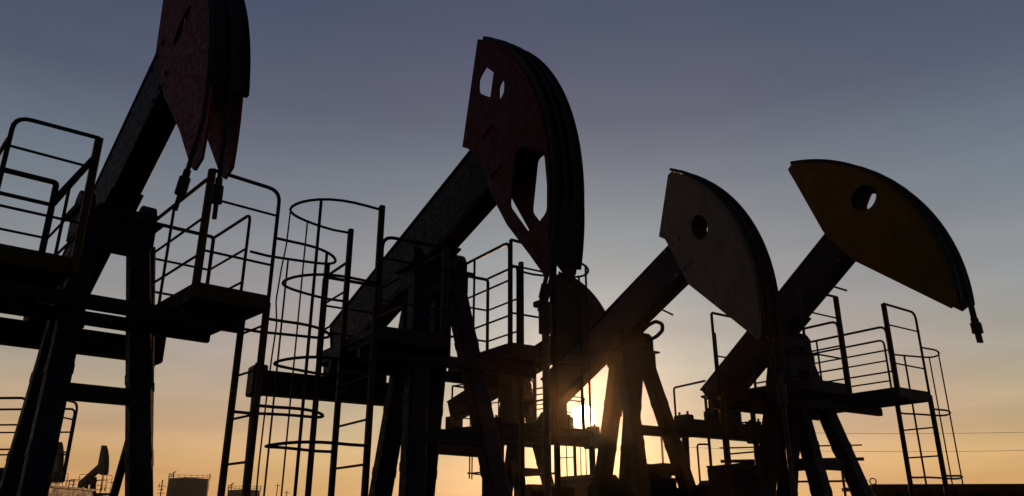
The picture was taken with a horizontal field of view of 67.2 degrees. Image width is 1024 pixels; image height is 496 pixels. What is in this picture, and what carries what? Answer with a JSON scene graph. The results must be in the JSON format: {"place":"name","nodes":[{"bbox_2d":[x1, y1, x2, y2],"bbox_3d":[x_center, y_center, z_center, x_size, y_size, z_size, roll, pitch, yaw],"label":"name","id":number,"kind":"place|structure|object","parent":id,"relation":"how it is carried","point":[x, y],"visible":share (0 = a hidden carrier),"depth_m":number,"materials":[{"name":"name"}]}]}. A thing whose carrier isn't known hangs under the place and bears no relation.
{"place":"outdoors","nodes":[
{"label":"outdoors","id":0,"kind":"place"},
{"bbox_2d":[0,397,77,492],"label":"service platform","id":1,"kind":"structure","parent":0,"point":[58,477],"depth_m":13.36,"materials":[{"name":"blue paint"}]},
{"bbox_2d":[0,0,1023,495],"label":"sky","id":2,"kind":"structure","parent":0,"point":[361,101],"materials":[{"name":"blue"}]},
{"bbox_3d":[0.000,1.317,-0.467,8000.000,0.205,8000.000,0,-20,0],"label":"ground","id":3,"kind":"structure","parent":0,"visible":0},
{"bbox_2d":[50,442,74,486],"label":"pumpjack","id":4,"kind":"object","parent":3,"relation":"on","point":[58,463],"visible":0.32,"depth_m":59.14,"materials":[{"name":"black paint"}]},
{"bbox_2d":[48,485,95,495],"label":"site trailer","id":5,"kind":"object","parent":3,"relation":"on","point":[54,490],"visible":0.33,"depth_m":33.00,"materials":[{"name":"black paint"}]},
{"bbox_2d":[65,445,112,495],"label":"pumpjack","id":6,"kind":"object","parent":3,"relation":"on","point":[90,478],"visible":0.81,"depth_m":62.72,"materials":[{"name":"black paint"}]},
{"bbox_2d":[157,480,164,495],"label":"antenna mast","id":7,"kind":"object","parent":3,"relation":"on","point":[161,489],"visible":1,"depth_m":181.36,"materials":[{"name":"metal"}]},
{"bbox_2d":[0,0,336,495],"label":"pumpjack","id":8,"kind":"object","parent":3,"relation":"on","point":[195,86],"visible":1,"depth_m":7.90,"materials":[{"name":"blue paint"}]},
{"bbox_2d":[166,471,210,495],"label":"storage tank","id":9,"kind":"object","parent":3,"relation":"on","point":[191,486],"visible":1,"depth_m":178.06,"materials":[{"name":"metal"}]},
{"bbox_2d":[227,483,261,495],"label":"storage tank","id":10,"kind":"object","parent":3,"relation":"on","point":[231,492],"visible":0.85,"depth_m":178.73,"materials":[{"name":"metal"}]},
{"bbox_2d":[241,36,594,495],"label":"pumpjack","id":11,"kind":"object","parent":3,"relation":"on","point":[418,276],"visible":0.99,"depth_m":9.50,"materials":[{"name":"blue paint"}]},
{"bbox_2d":[439,271,621,495],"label":"pumpjack","id":12,"kind":"object","parent":3,"relation":"on","point":[506,392],"visible":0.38,"depth_m":18.83,"materials":[{"name":"black paint"}]},
{"bbox_2d":[538,293,551,495],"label":"wellhead","id":13,"kind":"object","parent":3,"relation":"on","point":[545,318],"visible":0.92,"depth_m":7.64,"materials":[{"name":"metal"}]},
{"bbox_2d":[494,168,786,495],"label":"pumpjack","id":14,"kind":"object","parent":3,"relation":"on","point":[723,263],"visible":0.95,"depth_m":13.39,"materials":[{"name":"black paint"}]},
{"bbox_2d":[660,437,663,462],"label":"power pole","id":15,"kind":"object","parent":3,"relation":"on","point":[662,453],"visible":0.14,"depth_m":72.72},
{"bbox_2d":[689,447,1023,451],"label":"power cable","id":16,"kind":"object","parent":15,"relation":"attached to","point":[893,451],"visible":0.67,"depth_m":72.75,"materials":[{"name":"black metal"}]},
{"bbox_2d":[850,432,1016,433],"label":"power cable","id":17,"kind":"object","parent":15,"relation":"attached to","point":[915,433],"visible":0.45,"depth_m":73.30,"materials":[{"name":"black metal"}]},
{"bbox_2d":[696,443,707,481],"bbox_3d":[6.760,8.741,26.608,0.490,3.885,0.070,0,-20,0],"label":"vent pipe","id":18,"kind":"object","parent":3,"relation":"on","point":[698,444],"visible":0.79,"depth_m":27.07,"materials":[{"name":"metal"}]},
{"bbox_2d":[776,375,796,495],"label":"wellhead","id":19,"kind":"object","parent":3,"relation":"on","point":[781,388],"visible":1,"depth_m":10.97,"materials":[{"name":"metal"}]},
{"bbox_2d":[719,444,863,495],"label":"pipe rack","id":20,"kind":"object","parent":3,"relation":"on","point":[843,481],"visible":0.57,"depth_m":22.93,"materials":[{"name":"metal"}]},
{"bbox_2d":[673,159,983,495],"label":"pumpjack","id":21,"kind":"object","parent":3,"relation":"on","point":[897,232],"visible":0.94,"depth_m":13.05,"materials":[{"name":"blue paint"}]},
{"bbox_2d":[842,478,1023,495],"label":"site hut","id":22,"kind":"object","parent":3,"relation":"on","point":[957,489],"visible":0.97,"depth_m":24.70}
]}

